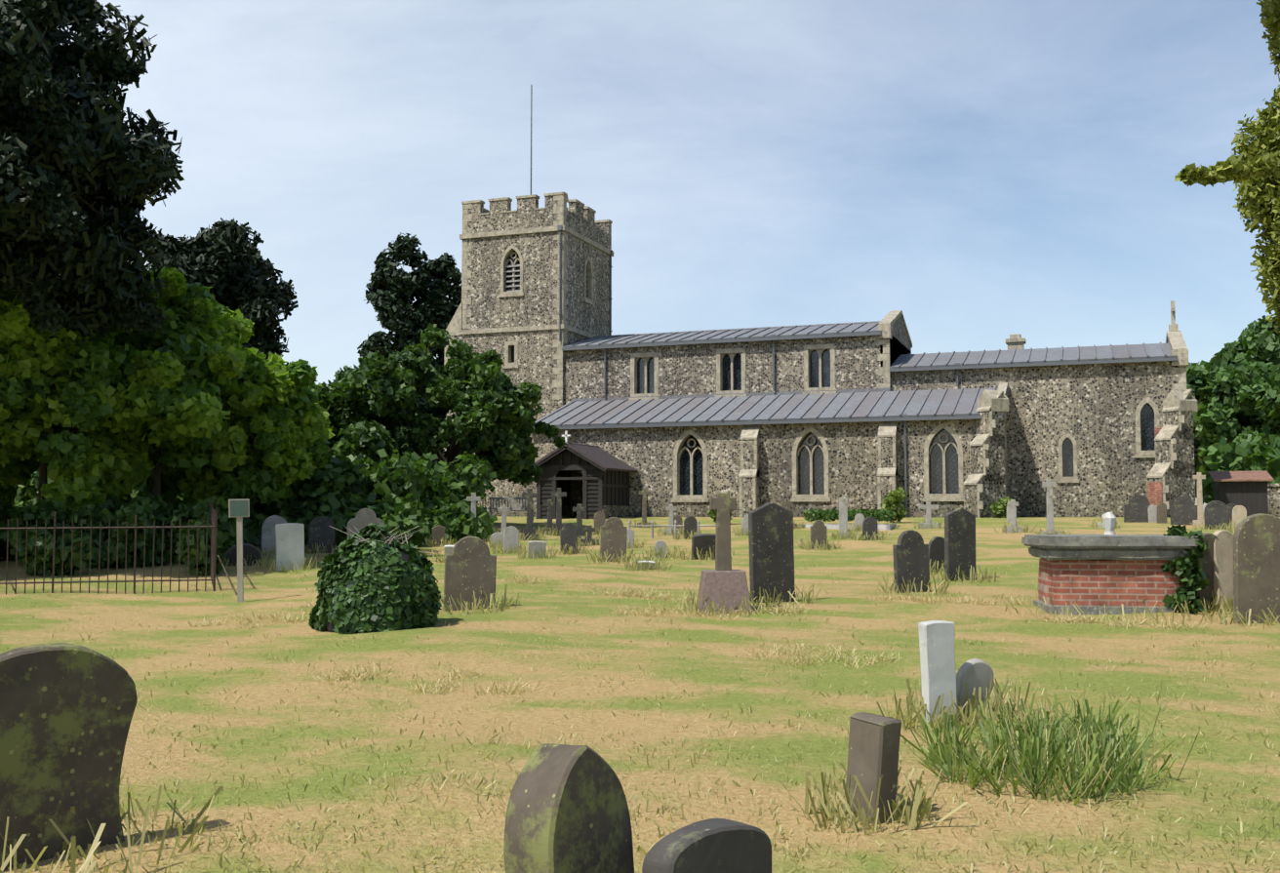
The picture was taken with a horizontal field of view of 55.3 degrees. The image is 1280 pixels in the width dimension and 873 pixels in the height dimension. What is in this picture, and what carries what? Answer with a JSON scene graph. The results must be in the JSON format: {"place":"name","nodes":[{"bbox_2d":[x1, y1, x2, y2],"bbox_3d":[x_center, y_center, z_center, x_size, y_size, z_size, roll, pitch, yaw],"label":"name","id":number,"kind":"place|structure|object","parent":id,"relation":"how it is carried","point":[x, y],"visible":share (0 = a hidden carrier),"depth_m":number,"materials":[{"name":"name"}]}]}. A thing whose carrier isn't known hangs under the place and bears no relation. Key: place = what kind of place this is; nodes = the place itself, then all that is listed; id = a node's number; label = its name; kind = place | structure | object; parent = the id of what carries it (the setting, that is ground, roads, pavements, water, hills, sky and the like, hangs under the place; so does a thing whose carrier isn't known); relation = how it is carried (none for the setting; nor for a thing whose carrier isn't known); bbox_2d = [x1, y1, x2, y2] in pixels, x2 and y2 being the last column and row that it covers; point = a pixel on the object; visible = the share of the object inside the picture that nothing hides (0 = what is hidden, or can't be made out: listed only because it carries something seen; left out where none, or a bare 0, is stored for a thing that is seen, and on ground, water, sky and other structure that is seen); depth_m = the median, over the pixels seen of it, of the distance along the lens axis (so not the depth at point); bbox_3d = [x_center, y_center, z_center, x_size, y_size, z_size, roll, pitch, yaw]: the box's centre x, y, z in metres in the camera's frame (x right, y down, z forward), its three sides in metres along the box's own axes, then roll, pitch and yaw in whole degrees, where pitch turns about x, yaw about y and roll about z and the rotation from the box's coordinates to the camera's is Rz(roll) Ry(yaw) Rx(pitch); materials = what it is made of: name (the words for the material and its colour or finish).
{"place":"outdoors","nodes":[
{"label":"outdoors","id":0,"kind":"place"},
{"bbox_2d":[462,230,609,517],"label":"church tower walls","id":1,"kind":"structure","parent":0,"point":[490,308],"depth_m":55.47,"materials":[{"name":"stone"}]},
{"bbox_2d":[535,505,631,519],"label":"porch dwarf walls","id":2,"kind":"structure","parent":0,"point":[610,511],"depth_m":47.55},
{"bbox_2d":[0,512,1279,872],"bbox_3d":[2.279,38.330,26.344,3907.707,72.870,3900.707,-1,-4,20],"label":"ground","id":3,"kind":"structure","parent":0,"point":[853,565],"depth_m":9.66,"materials":[{"name":"green plant"}]},
{"bbox_2d":[0,289,84,487],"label":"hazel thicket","id":4,"kind":"object","parent":3,"relation":"on","point":[21,432],"visible":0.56,"depth_m":25.07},
{"bbox_2d":[0,279,61,472],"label":"tree","id":5,"kind":"object","parent":4,"relation":"attached to","point":[16,393],"visible":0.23,"depth_m":24.69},
{"bbox_2d":[0,642,137,870],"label":"headstone","id":6,"kind":"object","parent":3,"relation":"on","point":[66,712],"visible":0.96,"depth_m":5.78,"materials":[{"name":"stone"}]},
{"bbox_2d":[0,0,184,337],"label":"tree","id":7,"kind":"object","parent":3,"relation":"on","point":[66,134],"depth_m":23.30,"materials":[{"name":"plant"}]},
{"bbox_2d":[0,324,185,520],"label":"hazel thicket","id":8,"kind":"object","parent":3,"relation":"on","point":[104,464],"depth_m":25.81,"materials":[{"name":"plant"}]},
{"bbox_2d":[0,331,182,501],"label":"tree","id":9,"kind":"object","parent":8,"relation":"attached to","point":[96,360],"visible":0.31,"depth_m":25.25,"materials":[{"name":"plant"}]},
{"bbox_2d":[0,498,237,595],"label":"iron railings","id":10,"kind":"object","parent":3,"relation":"on","point":[213,518],"visible":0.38,"depth_m":19.44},
{"bbox_2d":[0,491,245,576],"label":"hedge","id":11,"kind":"object","parent":3,"relation":"on","point":[148,508],"visible":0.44,"depth_m":24.15,"materials":[{"name":"plant"}]},
{"bbox_2d":[22,266,297,496],"bbox_3d":[-11.368,-0.471,28.816,6.477,7.050,6.175,-1,-4,20],"label":"hazel thicket","id":12,"kind":"object","parent":3,"relation":"on","point":[195,419],"depth_m":28.27,"materials":[{"name":"plant"}]},
{"bbox_2d":[66,281,318,502],"bbox_3d":[-11.500,-1.062,29.035,6.402,5.238,6.718,-1,-4,20],"label":"tree","id":13,"kind":"object","parent":12,"relation":"attached to","point":[193,456],"visible":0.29,"depth_m":28.01,"materials":[{"name":"plant"}]},
{"bbox_2d":[141,217,298,365],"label":"yew tree","id":14,"kind":"object","parent":3,"relation":"on","point":[209,258],"depth_m":42.20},
{"bbox_2d":[228,498,249,602],"bbox_3d":[-5.940,1.795,18.158,0.296,1.731,0.080,-1,-2,-9],"label":"notice post","id":15,"kind":"object","parent":3,"relation":"on","point":[240,582],"visible":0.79,"depth_m":18.14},
{"bbox_2d":[229,500,247,516],"bbox_3d":[-5.950,1.063,18.145,0.261,0.235,0.007,-1,-2,-9],"label":"sign panel","id":16,"kind":"object","parent":15,"relation":"attached to","point":[238,507],"visible":1,"depth_m":18.14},
{"bbox_2d":[223,543,261,565],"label":"headstone","id":17,"kind":"object","parent":3,"relation":"on","point":[250,550],"visible":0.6,"depth_m":24.20,"materials":[{"name":"stone"}]},
{"bbox_2d":[171,360,334,506],"bbox_3d":[-9.978,0.670,30.988,4.596,5.022,4.982,-1,-4,20],"label":"hazel thicket","id":18,"kind":"object","parent":3,"relation":"on","point":[292,461],"visible":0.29,"depth_m":29.73,"materials":[{"name":"plant"}]},
{"bbox_2d":[186,360,333,516],"bbox_3d":[-10.154,0.107,30.967,4.589,3.998,5.155,-1,-4,20],"label":"tree","id":19,"kind":"object","parent":18,"relation":"attached to","point":[244,481],"visible":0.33,"depth_m":29.39,"materials":[{"name":"plant"}]},
{"bbox_2d":[12,448,497,552],"bbox_3d":[-12.536,1.774,32.642,17.521,3.035,7.290,0,-4,2],"label":"hedge","id":20,"kind":"object","parent":3,"relation":"on","point":[405,493],"visible":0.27,"depth_m":31.50,"materials":[{"name":"plant"}]},
{"bbox_2d":[260,515,286,556],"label":"headstone","id":21,"kind":"object","parent":3,"relation":"on","point":[269,523],"visible":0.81,"depth_m":27.63,"materials":[{"name":"grey stone"}]},
{"bbox_2d":[275,522,304,571],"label":"headstone","id":22,"kind":"object","parent":3,"relation":"on","point":[289,542],"visible":0.88,"depth_m":23.29,"materials":[{"name":"white stone"}]},
{"bbox_2d":[308,516,334,553],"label":"headstone","id":23,"kind":"object","parent":3,"relation":"on","point":[320,530],"visible":0.85,"depth_m":28.81,"materials":[{"name":"stone"}]},
{"bbox_2d":[313,373,395,466],"bbox_3d":[-9.224,0.832,36.990,5.067,5.318,4.825,-1,-4,20],"label":"thorn tree","id":24,"kind":"object","parent":3,"relation":"on","point":[347,392],"depth_m":35.94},
{"bbox_2d":[321,368,422,466],"bbox_3d":[-9.117,0.106,36.937,4.970,4.247,4.954,-1,-4,20],"label":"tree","id":25,"kind":"object","parent":24,"relation":"attached to","point":[370,434],"visible":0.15,"depth_m":35.16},
{"bbox_2d":[346,508,384,539],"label":"headstone","id":26,"kind":"object","parent":3,"relation":"on","point":[363,518],"visible":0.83,"depth_m":29.05,"materials":[{"name":"beige stone"}]},
{"bbox_2d":[308,522,441,634],"bbox_3d":[-3.116,1.676,14.402,1.711,1.313,1.433,-1,-4,20],"label":"ivy mound","id":27,"kind":"object","parent":3,"relation":"on","point":[376,585],"depth_m":13.97,"materials":[{"name":"plant"}]},
{"bbox_2d":[357,232,439,460],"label":"cypress","id":28,"kind":"object","parent":3,"relation":"on","point":[390,287],"depth_m":63.77,"materials":[{"name":"plant"}]},
{"bbox_2d":[407,252,461,462],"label":"cypress","id":29,"kind":"object","parent":3,"relation":"on","point":[431,295],"depth_m":65.86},
{"bbox_2d":[327,322,565,480],"bbox_3d":[-6.566,-0.021,38.316,7.670,6.895,7.553,-1,-4,20],"label":"thorn tree","id":30,"kind":"object","parent":3,"relation":"on","point":[472,378],"depth_m":36.65,"materials":[{"name":"plant"}]},
{"bbox_2d":[326,350,559,487],"bbox_3d":[-6.397,-0.543,38.505,7.086,4.290,7.588,-1,-4,20],"label":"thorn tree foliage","id":31,"kind":"object","parent":30,"relation":"attached to","point":[382,396],"visible":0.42,"depth_m":36.17,"materials":[{"name":"plant"}]},
{"bbox_2d":[443,536,496,611],"bbox_3d":[-2.202,1.827,15.866,0.659,1.064,0.100,2,-4,-12],"label":"headstone","id":32,"kind":"object","parent":3,"relation":"on","point":[470,565],"visible":0.88,"depth_m":15.82,"materials":[{"name":"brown stone"}]},
{"bbox_2d":[488,497,533,523],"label":"bench","id":33,"kind":"object","parent":3,"relation":"on","point":[501,499],"visible":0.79,"depth_m":42.02,"materials":[{"name":"grey wood"}]},
{"bbox_2d":[503,525,519,553],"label":"headstone","id":34,"kind":"object","parent":3,"relation":"on","point":[511,535],"visible":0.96,"depth_m":28.74,"materials":[{"name":"grey stone"}]},
{"bbox_2d":[520,488,538,540],"bbox_3d":[-2.989,2.158,33.111,0.450,1.493,0.360,1,-4,-10],"label":"cross","id":35,"kind":"object","parent":3,"relation":"on","point":[529,495],"visible":0.77,"depth_m":33.06,"materials":[{"name":"stone"}]},
{"bbox_2d":[527,540,546,559],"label":"headstone","id":36,"kind":"object","parent":3,"relation":"on","point":[534,545],"visible":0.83,"depth_m":26.77,"materials":[{"name":"grey stone"}]},
{"bbox_2d":[551,487,566,535],"bbox_3d":[-2.361,2.234,35.620,0.450,1.462,0.360,1,-4,-8],"label":"cross","id":37,"kind":"object","parent":3,"relation":"on","point":[558,495],"visible":0.69,"depth_m":35.57,"materials":[{"name":"stone"}]},
{"bbox_2d":[503,743,634,872],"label":"headstone","id":38,"kind":"object","parent":3,"relation":"on","point":[567,811],"visible":1,"depth_m":4.23,"materials":[{"name":"stone"}]},
{"bbox_2d":[560,522,577,554],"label":"headstone","id":39,"kind":"object","parent":3,"relation":"on","point":[568,534],"visible":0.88,"depth_m":27.97,"materials":[{"name":"stone"}]},
{"bbox_2d":[572,504,586,541],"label":"cross","id":40,"kind":"object","parent":3,"relation":"on","point":[580,509],"visible":0.4,"depth_m":31.51,"materials":[{"name":"stone"}]},
{"bbox_2d":[536,445,631,519],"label":"porch","id":41,"kind":"object","parent":3,"relation":"on","point":[601,486],"visible":0.71,"depth_m":46.60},
{"bbox_2d":[534,441,638,472],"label":"porch roof","id":42,"kind":"structure","parent":41,"relation":"on","point":[601,458],"depth_m":46.89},
{"bbox_2d":[600,517,627,561],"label":"headstone","id":43,"kind":"object","parent":3,"relation":"on","point":[614,530],"visible":0.79,"depth_m":24.22,"materials":[{"name":"brown stone"}]},
{"bbox_2d":[0,519,1279,872],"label":"dry grass tufts","id":44,"kind":"object","parent":3,"relation":"on","point":[915,806],"visible":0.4,"depth_m":8.95,"materials":[{"name":"plant"}]},
{"bbox_2d":[637,487,651,527],"bbox_3d":[0.146,2.338,39.314,0.450,1.379,0.360,0,-4,-4],"label":"cross","id":45,"kind":"object","parent":3,"relation":"on","point":[644,492],"visible":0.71,"depth_m":39.27,"materials":[{"name":"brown stone"}]},
{"bbox_2d":[628,520,716,538],"bbox_3d":[0.945,2.497,32.702,2.626,0.562,0.082,-1,-4,14],"label":"grave railing","id":46,"kind":"object","parent":3,"relation":"on","point":[653,526],"visible":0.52,"depth_m":32.74,"materials":[{"name":"grey metal"}]},
{"bbox_2d":[683,516,697,539],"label":"headstone","id":47,"kind":"object","parent":3,"relation":"on","point":[690,524],"visible":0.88,"depth_m":31.64,"materials":[{"name":"stone"}]},
{"bbox_2d":[187,572,1207,696],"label":"dry grass patches","id":48,"kind":"object","parent":3,"relation":"on","point":[633,592],"visible":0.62,"depth_m":14.12,"materials":[{"name":"plant"}]},
{"bbox_2d":[691,533,715,559],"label":"headstone","id":49,"kind":"object","parent":3,"relation":"on","point":[704,541],"visible":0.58,"depth_m":24.28,"materials":[{"name":"stone"}]},
{"bbox_2d":[641,818,771,872],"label":"headstone","id":50,"kind":"object","parent":3,"relation":"on","point":[717,846],"visible":1,"depth_m":4.28,"materials":[{"name":"stone"}]},
{"bbox_2d":[697,569,752,613],"bbox_3d":[1.071,2.031,15.703,0.695,0.616,0.528,0,-4,-3],"label":"granite pedestal","id":51,"kind":"object","parent":3,"relation":"on","point":[731,587],"visible":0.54,"depth_m":15.49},
{"bbox_2d":[709,492,736,570],"bbox_3d":[1.071,1.236,15.752,0.334,1.017,0.147,0,-4,-3],"label":"cross","id":52,"kind":"object","parent":51,"relation":"on","point":[722,504],"visible":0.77,"depth_m":15.69,"materials":[{"name":"brown stone"}]},
{"bbox_2d":[748,502,795,602],"bbox_3d":[1.815,1.659,16.868,0.672,1.500,0.100,0,-2,-25],"label":"headstone","id":53,"kind":"object","parent":3,"relation":"on","point":[771,545],"visible":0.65,"depth_m":16.82,"materials":[{"name":"stone"}]},
{"bbox_2d":[810,520,827,549],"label":"headstone","id":54,"kind":"object","parent":3,"relation":"on","point":[819,530],"visible":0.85,"depth_m":27.18,"materials":[{"name":"brown stone"}]},
{"bbox_2d":[839,496,847,538],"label":"headstone","id":55,"kind":"object","parent":3,"relation":"on","point":[843,513],"visible":0.67,"depth_m":32.16,"materials":[{"name":"grey stone"}]},
{"bbox_2d":[802,508,895,521],"bbox_3d":[6.432,2.415,37.583,2.754,0.462,1.995,-1,-4,20],"label":"low hedge","id":56,"kind":"object","parent":3,"relation":"on","point":[878,515],"visible":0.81,"depth_m":37.06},
{"bbox_2d":[707,486,1012,522],"bbox_3d":[7.880,2.351,40.658,11.392,1.334,2.323,1,-4,-16],"label":"shrub foliage","id":57,"kind":"object","parent":3,"relation":"on","point":[892,500],"visible":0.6,"depth_m":39.92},
{"bbox_2d":[862,517,878,540],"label":"headstone","id":58,"kind":"object","parent":3,"relation":"on","point":[869,525],"visible":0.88,"depth_m":30.55,"materials":[{"name":"stone"}]},
{"bbox_2d":[841,712,901,824],"bbox_3d":[1.187,1.762,6.279,0.174,0.653,0.227,5,-1,-39],"label":"headstone","id":59,"kind":"object","parent":3,"relation":"on","point":[873,746],"visible":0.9,"depth_m":6.21,"materials":[{"name":"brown stone"}]},
{"bbox_2d":[892,529,930,593],"bbox_3d":[4.024,1.902,18.120,0.577,1.029,0.090,1,-6,-22],"label":"headstone","id":60,"kind":"object","parent":3,"relation":"on","point":[910,549],"visible":0.88,"depth_m":18.08,"materials":[{"name":"stone"}]},
{"bbox_2d":[918,498,939,528],"bbox_3d":[8.662,2.357,36.707,0.600,0.982,0.432,0,-4,4],"label":"cross","id":61,"kind":"object","parent":3,"relation":"on","point":[928,507],"visible":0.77,"depth_m":36.66,"materials":[{"name":"grey stone"}]},
{"bbox_2d":[928,536,944,572],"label":"headstone","id":62,"kind":"object","parent":3,"relation":"on","point":[937,548],"visible":0.54,"depth_m":21.54,"materials":[{"name":"stone"}]},
{"bbox_2d":[918,620,957,724],"bbox_3d":[2.152,1.763,8.827,0.260,0.858,0.098,0,-3,-20],"label":"headstone","id":63,"kind":"object","parent":3,"relation":"on","point":[937,658],"visible":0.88,"depth_m":8.79,"materials":[{"name":"white stone"}]},
{"bbox_2d":[944,507,976,581],"bbox_3d":[5.275,1.830,20.144,0.602,1.312,0.100,2,-4,-27],"label":"headstone","id":64,"kind":"object","parent":3,"relation":"on","point":[960,537],"visible":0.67,"depth_m":20.08,"materials":[{"name":"stone"}]},
{"bbox_2d":[956,658,994,716],"bbox_3d":[2.465,1.910,9.043,0.289,0.536,0.089,1,6,-14],"label":"headstone","id":65,"kind":"object","parent":3,"relation":"on","point":[976,673],"visible":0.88,"depth_m":8.99,"materials":[{"name":"grey stone"}]},
{"bbox_2d":[1003,499,1023,532],"bbox_3d":[9.949,2.168,32.582,0.450,0.979,0.360,-1,-4,9],"label":"cross","id":66,"kind":"object","parent":3,"relation":"on","point":[1013,503],"visible":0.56,"depth_m":32.54,"materials":[{"name":"grey stone"}]},
{"bbox_2d":[900,687,1199,804],"bbox_3d":[2.438,1.846,7.426,1.755,0.393,2.219,-1,-4,20],"label":"grass clump","id":67,"kind":"object","parent":3,"relation":"on","point":[1032,748],"visible":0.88,"depth_m":7.05,"materials":[{"name":"plant"}]},
{"bbox_2d":[1040,479,1061,534],"bbox_3d":[10.174,1.837,30.347,0.450,1.548,0.360,0,-4,7],"label":"cross","id":68,"kind":"object","parent":3,"relation":"on","point":[1049,485],"visible":0.65,"depth_m":30.30,"materials":[{"name":"grey stone"}]},
{"bbox_2d":[1038,558,1182,607],"bbox_3d":[6.003,1.965,15.685,1.595,0.811,1.042,0,-4,8],"label":"brick chest tomb","id":69,"kind":"object","parent":3,"relation":"on","point":[1105,582],"visible":0.5,"depth_m":15.22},
{"bbox_2d":[1021,534,1199,615],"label":"tomb slab","id":70,"kind":"structure","parent":3,"relation":"on","point":[1138,547],"depth_m":15.14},
{"bbox_2d":[1102,512,1116,534],"bbox_3d":[6.059,1.124,15.783,0.157,0.300,0.157,1,-4,-15],"label":"urn","id":71,"kind":"object","parent":70,"relation":"on","point":[1109,519],"visible":0.88,"depth_m":15.73,"materials":[{"name":"white stone"}]},
{"bbox_2d":[1160,524,1210,613],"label":"tomb ivy leaves","id":72,"kind":"object","parent":70,"relation":"attached to","point":[1191,580],"visible":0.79,"depth_m":14.99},
{"bbox_2d":[1123,494,1150,522],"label":"headstone","id":73,"kind":"object","parent":3,"relation":"on","point":[1136,507],"visible":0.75,"depth_m":38.51,"materials":[{"name":"stone"}]},
{"bbox_2d":[1169,496,1197,524],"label":"headstone","id":74,"kind":"object","parent":3,"relation":"on","point":[1182,510],"visible":0.81,"depth_m":36.85,"materials":[{"name":"stone"}]},
{"bbox_2d":[1192,472,1205,525],"bbox_3d":[16.832,1.923,36.772,0.450,1.697,0.360,-1,-4,15],"label":"cross","id":75,"kind":"object","parent":3,"relation":"on","point":[1198,476],"visible":0.67,"depth_m":36.73,"materials":[{"name":"beige stone"}]},
{"bbox_2d":[1195,532,1219,608],"bbox_3d":[7.040,1.722,15.176,0.367,1.050,0.090,-1,0,-15],"label":"headstone","id":76,"kind":"object","parent":3,"relation":"on","point":[1206,562],"visible":0.4,"depth_m":15.13,"materials":[{"name":"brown stone"}]},
{"bbox_2d":[1203,500,1229,529],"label":"headstone","id":77,"kind":"object","parent":3,"relation":"on","point":[1216,512],"visible":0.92,"depth_m":34.37,"materials":[{"name":"stone"}]},
{"bbox_2d":[1213,529,1233,609],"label":"headstone","id":78,"kind":"object","parent":3,"relation":"on","point":[1222,564],"visible":0.65,"depth_m":15.14,"materials":[{"name":"beige stone"}]},
{"bbox_2d":[1186,359,1279,474],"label":"tree","id":79,"kind":"object","parent":3,"relation":"on","point":[1213,422],"depth_m":69.60,"materials":[{"name":"plant"}]},
{"bbox_2d":[1186,360,1279,478],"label":"tree foliage","id":80,"kind":"object","parent":79,"relation":"attached to","point":[1228,399],"visible":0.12,"depth_m":70.23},
{"bbox_2d":[1190,321,1279,437],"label":"tree","id":81,"kind":"object","parent":3,"relation":"on","point":[1249,339],"depth_m":78.16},
{"bbox_2d":[1193,315,1279,439],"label":"tree foliage","id":82,"kind":"object","parent":81,"relation":"attached to","point":[1264,347],"visible":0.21,"depth_m":75.96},
{"bbox_2d":[1195,434,1279,504],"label":"hedge foliage","id":83,"kind":"object","parent":3,"relation":"on","point":[1224,457],"visible":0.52,"depth_m":54.14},
{"bbox_2d":[1232,505,1246,528],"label":"headstone","id":84,"kind":"object","parent":3,"relation":"on","point":[1239,513],"visible":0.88,"depth_m":31.09,"materials":[{"name":"beige stone"}]},
{"bbox_2d":[1214,480,1268,517],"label":"tool shed","id":85,"kind":"structure","parent":3,"relation":"on","point":[1251,497],"depth_m":47.11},
{"bbox_2d":[1207,470,1274,481],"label":"shed roof","id":86,"kind":"structure","parent":85,"relation":"on","point":[1223,476],"depth_m":47.71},
{"bbox_2d":[1232,513,1279,623],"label":"headstone","id":87,"kind":"object","parent":3,"relation":"on","point":[1256,541],"visible":0.92,"depth_m":14.03,"materials":[{"name":"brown stone"}]},
{"bbox_2d":[1267,483,1279,517],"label":"flint wall","id":88,"kind":"structure","parent":3,"relation":"on","point":[1273,496],"depth_m":50.70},
{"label":"golden yew limbs","id":89,"kind":"object","parent":3,"relation":"on","visible":0},
{"bbox_2d":[1230,0,1279,333],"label":"golden yew","id":90,"kind":"object","parent":89,"relation":"attached to","point":[1260,197],"visible":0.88,"depth_m":12.29,"materials":[{"name":"plant"}]},
{"bbox_2d":[1174,150,1279,187],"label":"tree branch","id":91,"kind":"object","parent":90,"relation":"attached to","point":[1263,165],"visible":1,"depth_m":11.11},
{"bbox_2d":[57,0,1279,512],"label":"sky","id":92,"kind":"structure","parent":0,"point":[983,173],"materials":[{"name":"blue"}]},
{"bbox_2d":[562,320,881,348],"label":"nave roof","id":93,"kind":"structure","parent":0,"point":[756,333],"depth_m":53.45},
{"bbox_2d":[563,335,911,404],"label":"church nave walls","id":94,"kind":"structure","parent":0,"point":[688,370],"depth_m":52.23,"materials":[{"name":"stone"}]},
{"bbox_2d":[532,411,1007,518],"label":"church aisle walls","id":95,"kind":"structure","parent":0,"point":[647,453],"depth_m":46.85,"materials":[{"name":"stone"}]},
{"bbox_2d":[532,386,1009,427],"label":"aisle roof","id":96,"kind":"structure","parent":95,"relation":"on","point":[867,403],"depth_m":48.91,"materials":[{"name":"metal"}]},
{"bbox_2d":[444,195,1195,518],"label":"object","id":97,"kind":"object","parent":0,"point":[1179,482],"visible":0.38,"depth_m":45.57,"materials":[{"name":"stone"}]},
{"bbox_2d":[443,191,1198,518],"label":"church dressings","id":98,"kind":"structure","parent":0,"point":[1174,400],"depth_m":48.82,"materials":[{"name":"stone"}]},
{"bbox_2d":[506,250,1155,495],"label":"church windows","id":99,"kind":"structure","parent":98,"relation":"in","point":[1146,444],"depth_m":47.50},
{"bbox_2d":[530,84,1177,518],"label":"gutters and drainpipes","id":100,"kind":"object","parent":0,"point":[903,420],"visible":0.9,"depth_m":48.71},
{"bbox_2d":[890,360,1186,517],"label":"church chancel walls","id":101,"kind":"structure","parent":0,"point":[1090,409],"depth_m":47.21,"materials":[{"name":"stone"}]},
{"bbox_2d":[889,342,1177,368],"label":"chancel roof","id":102,"kind":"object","parent":101,"relation":"on","point":[1127,351],"visible":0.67,"depth_m":48.97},
{"bbox_2d":[1147,427,1162,507],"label":"brick patch","id":103,"kind":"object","parent":101,"relation":"attached to","point":[1154,494],"visible":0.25,"depth_m":45.17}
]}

